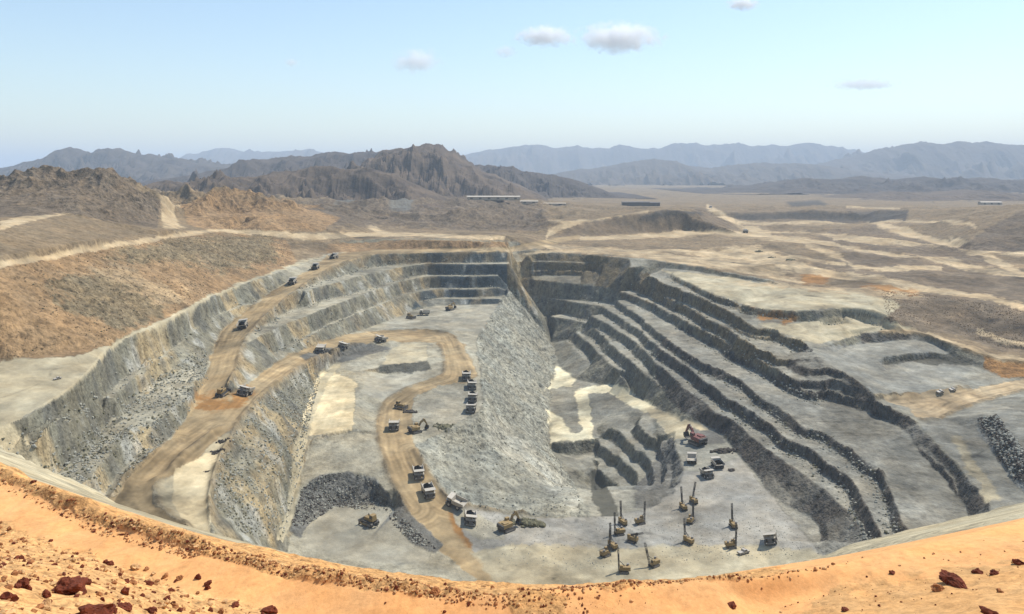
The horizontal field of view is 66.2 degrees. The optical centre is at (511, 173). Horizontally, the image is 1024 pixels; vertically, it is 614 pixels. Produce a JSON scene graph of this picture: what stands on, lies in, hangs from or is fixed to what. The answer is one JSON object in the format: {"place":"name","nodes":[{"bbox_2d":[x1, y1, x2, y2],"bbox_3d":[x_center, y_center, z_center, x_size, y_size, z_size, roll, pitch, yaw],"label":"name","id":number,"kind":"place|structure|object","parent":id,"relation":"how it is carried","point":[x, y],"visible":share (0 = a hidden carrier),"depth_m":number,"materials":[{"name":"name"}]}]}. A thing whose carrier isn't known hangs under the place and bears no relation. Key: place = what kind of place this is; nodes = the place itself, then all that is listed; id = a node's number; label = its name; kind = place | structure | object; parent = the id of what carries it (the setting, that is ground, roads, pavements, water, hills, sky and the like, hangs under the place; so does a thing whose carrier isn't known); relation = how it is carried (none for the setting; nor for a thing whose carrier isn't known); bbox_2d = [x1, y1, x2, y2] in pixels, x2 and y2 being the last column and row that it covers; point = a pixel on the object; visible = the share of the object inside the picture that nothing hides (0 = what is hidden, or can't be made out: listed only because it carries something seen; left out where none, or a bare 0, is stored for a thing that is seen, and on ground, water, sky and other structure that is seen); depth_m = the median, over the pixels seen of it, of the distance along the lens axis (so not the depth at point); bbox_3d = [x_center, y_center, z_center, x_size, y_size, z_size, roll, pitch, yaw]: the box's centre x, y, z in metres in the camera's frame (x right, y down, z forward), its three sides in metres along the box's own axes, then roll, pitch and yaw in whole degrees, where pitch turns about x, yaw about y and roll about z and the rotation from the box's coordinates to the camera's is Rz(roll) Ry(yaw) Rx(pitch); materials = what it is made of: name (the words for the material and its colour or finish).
{"place":"outdoors","nodes":[
{"label":"outdoors","id":0,"kind":"place"},
{"bbox_2d":[0,147,231,181],"bbox_3d":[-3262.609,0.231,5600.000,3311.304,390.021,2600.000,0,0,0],"label":"mountain range","id":1,"kind":"structure","parent":0,"point":[137,166],"depth_m":5407.59,"materials":[{"name":"stone"}]},
{"bbox_2d":[180,148,323,163],"bbox_3d":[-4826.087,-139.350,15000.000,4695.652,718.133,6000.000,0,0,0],"label":"mountain range","id":2,"kind":"structure","parent":0,"point":[225,155],"depth_m":14174.89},
{"bbox_2d":[137,148,391,185],"bbox_3d":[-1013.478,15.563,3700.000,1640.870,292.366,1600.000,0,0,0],"label":"mountain range","id":3,"kind":"structure","parent":0,"point":[259,167],"depth_m":3526.64,"materials":[{"name":"stone"}]},
{"bbox_2d":[146,165,450,207],"bbox_3d":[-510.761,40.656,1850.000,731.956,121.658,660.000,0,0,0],"label":"hills","id":4,"kind":"structure","parent":0,"point":[332,182],"depth_m":1780.71,"materials":[{"name":"stone"}]},
{"bbox_2d":[0,468,863,608],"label":"gravel","id":5,"kind":"structure","parent":0,"point":[368,577],"depth_m":46.27,"materials":[{"name":"gravel"}]},
{"bbox_2d":[430,586,439,596],"bbox_3d":[-4.270,23.472,44.082,0.595,0.568,0.670,0,0,25],"label":"boulder","id":6,"kind":"object","parent":5,"relation":"on","point":[435,591],"visible":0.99,"depth_m":43.92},
{"bbox_2d":[347,143,549,200],"bbox_3d":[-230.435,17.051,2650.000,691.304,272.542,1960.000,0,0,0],"label":"mountain","id":7,"kind":"structure","parent":0,"point":[439,169],"depth_m":2288.66,"materials":[{"name":"stone"}]},
{"bbox_2d":[0,165,1023,584],"bbox_3d":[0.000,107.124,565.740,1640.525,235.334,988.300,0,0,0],"label":"open pit","id":8,"kind":"object","parent":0,"point":[948,473],"visible":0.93,"depth_m":531.16,"materials":[{"name":"stone"}]},
{"bbox_2d":[48,341,207,497],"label":"rubble","id":9,"kind":"object","parent":8,"relation":"on","point":[118,436],"visible":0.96,"depth_m":378.03,"materials":[{"name":"stone"}]},
{"bbox_2d":[0,233,288,356],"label":"rubble","id":10,"kind":"object","parent":8,"relation":"on","point":[139,285],"visible":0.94,"depth_m":548.13,"materials":[{"name":"brown stone"}]},
{"bbox_2d":[210,448,226,456],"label":"mound","id":11,"kind":"object","parent":8,"relation":"on","point":[217,451],"visible":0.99,"depth_m":373.80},
{"bbox_2d":[215,437,230,443],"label":"mound","id":12,"kind":"object","parent":8,"relation":"on","point":[221,441],"visible":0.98,"depth_m":386.27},
{"bbox_2d":[214,363,319,536],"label":"rubble","id":13,"kind":"object","parent":8,"relation":"on","point":[261,459],"visible":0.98,"depth_m":402.70,"materials":[{"name":"stone"}]},
{"bbox_2d":[292,473,435,548],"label":"rubble","id":14,"kind":"object","parent":8,"relation":"on","point":[416,537],"visible":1,"depth_m":411.29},
{"bbox_2d":[358,513,379,527],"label":"bulldozer","id":15,"kind":"object","parent":8,"relation":"on","point":[368,520],"visible":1,"depth_m":393.31,"materials":[{"name":"metal"}]},
{"bbox_2d":[406,313,415,318],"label":"bulldozer","id":16,"kind":"object","parent":8,"relation":"on","point":[409,316],"visible":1,"depth_m":789.18,"materials":[{"name":"metal"}]},
{"bbox_2d":[407,418,428,433],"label":"excavator","id":17,"kind":"object","parent":8,"relation":"on","point":[415,428],"visible":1,"depth_m":487.81,"materials":[{"name":"metal"}]},
{"bbox_2d":[419,309,429,315],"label":"haul truck","id":18,"kind":"object","parent":8,"relation":"on","point":[426,312],"visible":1,"depth_m":805.83,"materials":[{"name":"beige paint"}]},
{"bbox_2d":[433,422,453,431],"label":"spoil pile","id":19,"kind":"object","parent":8,"relation":"on","point":[442,426],"visible":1,"depth_m":499.21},
{"bbox_2d":[445,302,455,310],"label":"excavator","id":20,"kind":"object","parent":8,"relation":"on","point":[449,307],"visible":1,"depth_m":835.28,"materials":[{"name":"metal"}]},
{"bbox_2d":[1,257,900,540],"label":"rubble","id":21,"kind":"object","parent":8,"relation":"on","point":[33,445],"visible":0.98,"depth_m":528.38,"materials":[{"name":"stone"}]},
{"bbox_2d":[445,492,467,510],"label":"haul truck","id":22,"kind":"object","parent":8,"relation":"on","point":[457,501],"visible":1,"depth_m":407.06,"materials":[{"name":"beige paint"}]},
{"bbox_2d":[464,510,476,525],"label":"haul truck","id":23,"kind":"object","parent":8,"relation":"on","point":[470,516],"visible":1,"depth_m":394.87,"materials":[{"name":"beige paint"}]},
{"bbox_2d":[466,402,476,412],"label":"haul truck","id":24,"kind":"object","parent":8,"relation":"on","point":[470,406],"visible":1,"depth_m":527.27,"materials":[{"name":"beige paint"}]},
{"bbox_2d":[467,379,476,389],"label":"haul truck","id":25,"kind":"object","parent":8,"relation":"on","point":[471,383],"visible":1,"depth_m":572.56,"materials":[{"name":"beige paint"}]},
{"bbox_2d":[468,391,477,401],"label":"haul truck","id":26,"kind":"object","parent":8,"relation":"on","point":[472,395],"visible":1,"depth_m":547.76,"materials":[{"name":"beige paint"}]},
{"bbox_2d":[430,300,581,515],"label":"rubble","id":27,"kind":"object","parent":8,"relation":"on","point":[514,423],"visible":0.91,"depth_m":570.89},
{"bbox_2d":[496,511,521,533],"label":"excavator","id":28,"kind":"object","parent":8,"relation":"on","point":[506,525],"visible":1,"depth_m":392.24,"materials":[{"name":"metal"}]},
{"bbox_2d":[512,517,545,527],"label":"spoil pile","id":29,"kind":"object","parent":8,"relation":"on","point":[528,522],"visible":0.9,"depth_m":399.67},
{"bbox_2d":[599,531,610,557],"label":"drill rig","id":30,"kind":"object","parent":8,"relation":"on","point":[605,552],"visible":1,"depth_m":369.43,"materials":[{"name":"metal"}]},
{"bbox_2d":[607,522,617,550],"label":"drill rig","id":31,"kind":"object","parent":8,"relation":"on","point":[614,545],"visible":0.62,"depth_m":376.29,"materials":[{"name":"yellow paint"}]},
{"bbox_2d":[614,512,625,536],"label":"drill rig","id":32,"kind":"object","parent":8,"relation":"on","point":[621,531],"visible":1,"depth_m":391.24,"materials":[{"name":"yellow paint"}]},
{"bbox_2d":[618,501,627,525],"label":"drill rig","id":33,"kind":"object","parent":8,"relation":"on","point":[622,521],"visible":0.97,"depth_m":403.52,"materials":[{"name":"yellow paint"}]},
{"bbox_2d":[617,546,630,573],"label":"drill rig","id":34,"kind":"object","parent":8,"relation":"on","point":[624,569],"visible":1,"depth_m":352.89,"materials":[{"name":"yellow paint"}]},
{"bbox_2d":[626,532,643,543],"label":"drill rig","id":35,"kind":"object","parent":8,"relation":"on","point":[632,538],"visible":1,"depth_m":383.27,"materials":[{"name":"metal"}]},
{"bbox_2d":[455,484,818,569],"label":"rubble","id":36,"kind":"object","parent":8,"relation":"on","point":[658,535],"visible":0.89,"depth_m":390.83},
{"bbox_2d":[634,503,645,524],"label":"drill rig","id":37,"kind":"object","parent":8,"relation":"on","point":[640,520],"visible":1,"depth_m":404.66,"materials":[{"name":"yellow paint"}]},
{"bbox_2d":[644,543,659,568],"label":"drill rig","id":38,"kind":"object","parent":8,"relation":"on","point":[655,561],"visible":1,"depth_m":359.22,"materials":[{"name":"metal"}]},
{"bbox_2d":[679,486,687,510],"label":"drill rig","id":39,"kind":"object","parent":8,"relation":"on","point":[682,506],"visible":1,"depth_m":422.70,"materials":[{"name":"yellow paint"}]},
{"bbox_2d":[682,518,693,545],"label":"drill rig","id":40,"kind":"object","parent":8,"relation":"on","point":[688,540],"visible":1,"depth_m":382.41,"materials":[{"name":"yellow paint"}]},
{"bbox_2d":[686,499,694,524],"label":"drill rig","id":41,"kind":"object","parent":8,"relation":"on","point":[690,519],"visible":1,"depth_m":405.37,"materials":[{"name":"yellow paint"}]},
{"bbox_2d":[686,452,696,463],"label":"haul truck","id":42,"kind":"object","parent":8,"relation":"on","point":[691,457],"visible":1,"depth_m":493.93,"materials":[{"name":"beige paint"}]},
{"bbox_2d":[689,482,697,503],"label":"drill rig","id":43,"kind":"object","parent":8,"relation":"on","point":[694,498],"visible":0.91,"depth_m":430.78,"materials":[{"name":"yellow paint"}]},
{"bbox_2d":[683,424,707,446],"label":"mining shovel","id":44,"kind":"object","parent":8,"relation":"on","point":[696,439],"visible":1,"depth_m":524.56,"materials":[{"name":"metal"}]},
{"bbox_2d":[699,467,713,478],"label":"haul truck","id":45,"kind":"object","parent":8,"relation":"on","point":[706,473],"visible":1,"depth_m":465.63,"materials":[{"name":"beige paint"}]},
{"bbox_2d":[710,456,724,468],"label":"haul truck","id":46,"kind":"object","parent":8,"relation":"on","point":[717,462],"visible":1,"depth_m":481.21,"materials":[{"name":"beige paint"}]},
{"bbox_2d":[709,447,738,453],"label":"spoil pile","id":47,"kind":"object","parent":8,"relation":"on","point":[724,450],"visible":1,"depth_m":508.14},
{"bbox_2d":[724,524,736,548],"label":"drill rig","id":48,"kind":"object","parent":8,"relation":"on","point":[732,544],"visible":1,"depth_m":377.22,"materials":[{"name":"yellow paint"}]},
{"bbox_2d":[728,503,737,528],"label":"drill rig","id":49,"kind":"object","parent":8,"relation":"on","point":[731,523],"visible":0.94,"depth_m":400.27,"materials":[{"name":"yellow paint"}]},
{"bbox_2d":[737,548,749,554],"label":"pickup","id":50,"kind":"object","parent":8,"relation":"on","point":[742,551],"visible":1,"depth_m":370.85,"materials":[{"name":"white paint"}]},
{"bbox_2d":[763,530,777,544],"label":"haul truck","id":51,"kind":"object","parent":8,"relation":"on","point":[770,537],"visible":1,"depth_m":376.63,"materials":[{"name":"beige paint"}]},
{"bbox_2d":[883,290,1023,348],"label":"rubble","id":52,"kind":"object","parent":8,"relation":"on","point":[961,317],"visible":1,"depth_m":688.76,"materials":[{"name":"brown stone"}]},
{"bbox_2d":[977,414,1023,480],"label":"rubble","id":53,"kind":"object","parent":8,"relation":"on","point":[1019,450],"visible":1,"depth_m":421.86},
{"bbox_2d":[0,462,1023,613],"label":"ground","id":54,"kind":"structure","parent":0,"point":[252,589],"depth_m":44.84,"materials":[{"name":"sand"}]},
{"bbox_2d":[0,591,18,601],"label":"boulder","id":55,"kind":"object","parent":54,"relation":"on","point":[12,597],"visible":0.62,"depth_m":29.40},
{"bbox_2d":[16,577,31,589],"bbox_3d":[-19.738,16.669,31.718,0.634,0.693,0.485,0,0,18],"label":"boulder","id":56,"kind":"object","parent":54,"relation":"on","point":[24,582],"visible":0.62,"depth_m":31.64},
{"bbox_2d":[121,586,128,595],"bbox_3d":[-18.159,19.640,36.788,0.458,0.622,0.406,0,0,-44],"label":"boulder","id":57,"kind":"object","parent":54,"relation":"on","point":[124,590],"visible":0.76,"depth_m":36.73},
{"bbox_2d":[0,521,263,613],"bbox_3d":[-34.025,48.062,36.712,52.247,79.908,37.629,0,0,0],"label":"gravel","id":58,"kind":"structure","parent":54,"relation":"on","point":[52,581],"depth_m":39.72,"materials":[{"name":"gravel"}]},
{"bbox_2d":[14,583,21,588],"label":"stone","id":59,"kind":"object","parent":58,"relation":"on","point":[17,585],"visible":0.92,"depth_m":31.25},
{"bbox_2d":[35,598,51,610],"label":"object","id":60,"kind":"object","parent":58,"relation":"on","point":[47,604],"visible":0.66,"depth_m":29.51,"materials":[{"name":"beige stone"}]},
{"bbox_2d":[42,591,51,598],"bbox_3d":[-18.755,16.998,31.679,0.272,0.372,0.352,0,0,21],"label":"stone","id":61,"kind":"object","parent":58,"relation":"on","point":[46,594],"visible":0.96,"depth_m":31.59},
{"bbox_2d":[51,575,88,595],"bbox_3d":[-18.733,17.650,33.542,1.441,1.018,1.555,0,0,-7],"label":"boulder","id":62,"kind":"object","parent":58,"relation":"on","point":[68,586],"visible":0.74,"depth_m":33.11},
{"bbox_2d":[75,603,115,613],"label":"boulder","id":63,"kind":"object","parent":58,"relation":"on","point":[98,609],"visible":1,"depth_m":29.77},
{"bbox_2d":[105,560,113,565],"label":"stone","id":64,"kind":"object","parent":58,"relation":"on","point":[109,563],"visible":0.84,"depth_m":47.52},
{"bbox_2d":[116,593,124,599],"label":"stone","id":65,"kind":"object","parent":58,"relation":"on","point":[120,596],"visible":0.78,"depth_m":34.47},
{"bbox_2d":[116,602,132,612],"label":"boulder","id":66,"kind":"object","parent":58,"relation":"on","point":[126,606],"visible":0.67,"depth_m":33.27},
{"bbox_2d":[144,606,157,613],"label":"boulder","id":67,"kind":"object","parent":58,"relation":"on","point":[153,609],"visible":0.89,"depth_m":34.59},
{"bbox_2d":[259,605,277,613],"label":"boulder","id":68,"kind":"object","parent":58,"relation":"on","point":[271,609],"visible":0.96,"depth_m":42.98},
{"bbox_2d":[130,563,140,569],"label":"stone","id":69,"kind":"object","parent":54,"relation":"on","point":[135,566],"visible":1,"depth_m":47.54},
{"bbox_2d":[145,580,153,585],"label":"stone","id":70,"kind":"object","parent":54,"relation":"on","point":[149,583],"visible":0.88,"depth_m":43.31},
{"bbox_2d":[204,580,211,585],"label":"stone","id":71,"kind":"object","parent":54,"relation":"on","point":[208,582],"visible":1,"depth_m":45.55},
{"bbox_2d":[231,601,238,607],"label":"boulder","id":72,"kind":"object","parent":54,"relation":"on","point":[235,604],"visible":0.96,"depth_m":43.02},
{"bbox_2d":[381,582,677,613],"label":"gravel","id":73,"kind":"structure","parent":54,"relation":"on","point":[543,605],"depth_m":43.28,"materials":[{"name":"orange stone"}]},
{"bbox_2d":[727,601,736,608],"bbox_3d":[12.096,23.669,43.077,0.626,0.438,0.518,0,0,-36],"label":"boulder","id":74,"kind":"object","parent":54,"relation":"on","point":[732,604],"visible":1,"depth_m":42.93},
{"bbox_2d":[759,540,1023,613],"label":"gravel","id":75,"kind":"structure","parent":54,"relation":"on","point":[933,553],"depth_m":43.47,"materials":[{"name":"gravel"}]},
{"bbox_2d":[930,583,943,591],"bbox_3d":[22.782,22.220,41.943,0.778,0.634,0.616,0,0,20],"label":"boulder","id":76,"kind":"object","parent":75,"relation":"on","point":[935,587],"visible":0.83,"depth_m":41.83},
{"bbox_2d":[939,569,966,588],"bbox_3d":[23.847,22.077,42.370,1.094,0.841,2.506,0,0,1],"label":"boulder","id":77,"kind":"object","parent":75,"relation":"on","point":[946,577],"visible":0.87,"depth_m":42.26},
{"bbox_2d":[971,568,982,573],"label":"boulder","id":78,"kind":"object","parent":75,"relation":"on","point":[976,571],"visible":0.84,"depth_m":43.80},
{"bbox_2d":[989,569,998,575],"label":"boulder","id":79,"kind":"object","parent":75,"relation":"on","point":[993,572],"visible":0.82,"depth_m":42.80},
{"bbox_2d":[1012,559,1023,564],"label":"boulder","id":80,"kind":"object","parent":75,"relation":"on","point":[1017,562],"visible":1,"depth_m":44.06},
{"bbox_2d":[978,605,998,613],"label":"boulder","id":81,"kind":"object","parent":54,"relation":"on","point":[984,610],"visible":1,"depth_m":35.47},
{"bbox_2d":[0,195,1023,580],"bbox_3d":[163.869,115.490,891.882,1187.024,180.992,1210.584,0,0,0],"label":"haul road","id":82,"kind":"structure","parent":0,"point":[212,419],"depth_m":629.37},
{"bbox_2d":[215,387,230,397],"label":"bulldozer","id":83,"kind":"object","parent":82,"relation":"on","point":[224,391],"visible":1,"depth_m":449.53,"materials":[{"name":"metal"}]},
{"bbox_2d":[236,318,247,328],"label":"haul truck","id":84,"kind":"object","parent":82,"relation":"on","point":[242,323],"visible":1,"depth_m":585.23,"materials":[{"name":"beige paint"}]},
{"bbox_2d":[236,384,254,396],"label":"haul truck","id":85,"kind":"object","parent":82,"relation":"on","point":[245,390],"visible":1,"depth_m":457.90,"materials":[{"name":"metal"}]},
{"bbox_2d":[287,277,296,284],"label":"haul truck","id":86,"kind":"object","parent":82,"relation":"on","point":[292,280],"visible":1,"depth_m":723.27,"materials":[{"name":"beige paint"}]},
{"bbox_2d":[310,262,319,269],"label":"haul truck","id":87,"kind":"object","parent":82,"relation":"on","point":[313,266],"visible":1,"depth_m":790.87,"materials":[{"name":"beige paint"}]},
{"bbox_2d":[316,343,325,352],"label":"haul truck","id":88,"kind":"object","parent":82,"relation":"on","point":[320,348],"visible":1,"depth_m":619.95,"materials":[{"name":"beige paint"}]},
{"bbox_2d":[328,253,337,258],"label":"haul truck","id":89,"kind":"object","parent":82,"relation":"on","point":[333,255],"visible":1,"depth_m":859.22,"materials":[{"name":"metal"}]},
{"bbox_2d":[337,341,349,349],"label":"haul truck","id":90,"kind":"object","parent":82,"relation":"on","point":[343,345],"visible":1,"depth_m":637.00,"materials":[{"name":"beige paint"}]},
{"bbox_2d":[374,334,387,342],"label":"haul truck","id":91,"kind":"object","parent":82,"relation":"on","point":[379,338],"visible":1,"depth_m":672.06,"materials":[{"name":"beige paint"}]},
{"bbox_2d":[388,419,399,430],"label":"haul truck","id":92,"kind":"object","parent":82,"relation":"on","point":[393,424],"visible":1,"depth_m":488.80,"materials":[{"name":"beige paint"}]},
{"bbox_2d":[394,400,407,409],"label":"bulldozer","id":93,"kind":"object","parent":82,"relation":"on","point":[400,406],"visible":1,"depth_m":530.65,"materials":[{"name":"metal"}]},
{"bbox_2d":[403,409,417,412],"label":"spoil pile","id":94,"kind":"object","parent":82,"relation":"on","point":[410,411],"visible":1,"depth_m":524.15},
{"bbox_2d":[412,464,424,479],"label":"haul truck","id":95,"kind":"object","parent":82,"relation":"on","point":[418,470],"visible":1,"depth_m":427.17,"materials":[{"name":"beige paint"}]},
{"bbox_2d":[421,481,435,498],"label":"haul truck","id":96,"kind":"object","parent":82,"relation":"on","point":[428,490],"visible":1,"depth_m":411.60,"materials":[{"name":"beige paint"}]},
{"bbox_2d":[462,370,470,379],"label":"haul truck","id":97,"kind":"object","parent":82,"relation":"on","point":[466,374],"visible":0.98,"depth_m":589.73,"materials":[{"name":"beige paint"}]},
{"bbox_2d":[0,0,1023,167],"label":"sky","id":98,"kind":"structure","parent":0,"point":[179,78],"materials":[{"name":"blue"}]},
{"bbox_2d":[475,164,655,198],"bbox_3d":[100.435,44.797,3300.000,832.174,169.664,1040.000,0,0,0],"label":"mountain","id":99,"kind":"structure","parent":0,"point":[547,186],"depth_m":3146.89,"materials":[{"name":"stone"}]},
{"bbox_2d":[152,183,1023,254],"bbox_3d":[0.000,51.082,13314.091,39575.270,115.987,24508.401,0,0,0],"label":"desert ground","id":100,"kind":"structure","parent":0,"point":[999,227],"depth_m":1321.38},
{"bbox_2d":[467,196,519,199],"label":"site building","id":101,"kind":"structure","parent":100,"relation":"on","point":[493,197],"depth_m":1752.59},
{"bbox_2d":[520,200,537,203],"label":"site building","id":102,"kind":"structure","parent":100,"relation":"on","point":[528,201],"depth_m":1795.80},
{"bbox_2d":[543,203,565,205],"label":"site building","id":103,"kind":"structure","parent":100,"relation":"on","point":[556,204],"depth_m":1802.13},
{"bbox_2d":[622,201,649,205],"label":"site building","id":104,"kind":"structure","parent":100,"relation":"on","point":[635,203],"depth_m":1905.04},
{"bbox_2d":[650,202,659,205],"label":"site building","id":105,"kind":"structure","parent":100,"relation":"on","point":[654,203],"depth_m":1912.87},
{"bbox_2d":[978,202,1001,204],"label":"site building","id":106,"kind":"structure","parent":100,"relation":"on","point":[989,203],"depth_m":2277.87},
{"bbox_2d":[464,142,864,173],"bbox_3d":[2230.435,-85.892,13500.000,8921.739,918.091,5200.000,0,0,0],"label":"mountain range","id":107,"kind":"structure","parent":0,"point":[543,159],"depth_m":12991.42,"materials":[{"name":"stone"}]},
{"bbox_2d":[554,158,913,184],"bbox_3d":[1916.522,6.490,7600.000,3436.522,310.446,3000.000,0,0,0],"label":"mountain range","id":108,"kind":"structure","parent":0,"point":[654,171],"depth_m":7159.90,"materials":[{"name":"stone"}]},
{"bbox_2d":[653,176,1023,194],"bbox_3d":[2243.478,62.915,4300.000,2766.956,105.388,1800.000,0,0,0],"label":"mountain range","id":109,"kind":"structure","parent":0,"point":[848,185],"depth_m":3990.39,"materials":[{"name":"stone"}]},
{"bbox_2d":[815,141,1023,179],"bbox_3d":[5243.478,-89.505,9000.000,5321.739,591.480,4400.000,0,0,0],"label":"mountain range","id":110,"kind":"structure","parent":0,"point":[967,160],"depth_m":8509.88,"materials":[{"name":"stone"}]},
{"bbox_2d":[815,189,1023,200],"bbox_3d":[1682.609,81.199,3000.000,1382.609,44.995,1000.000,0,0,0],"label":"hills","id":111,"kind":"structure","parent":0,"point":[964,194],"depth_m":2842.84,"materials":[{"name":"stone"}]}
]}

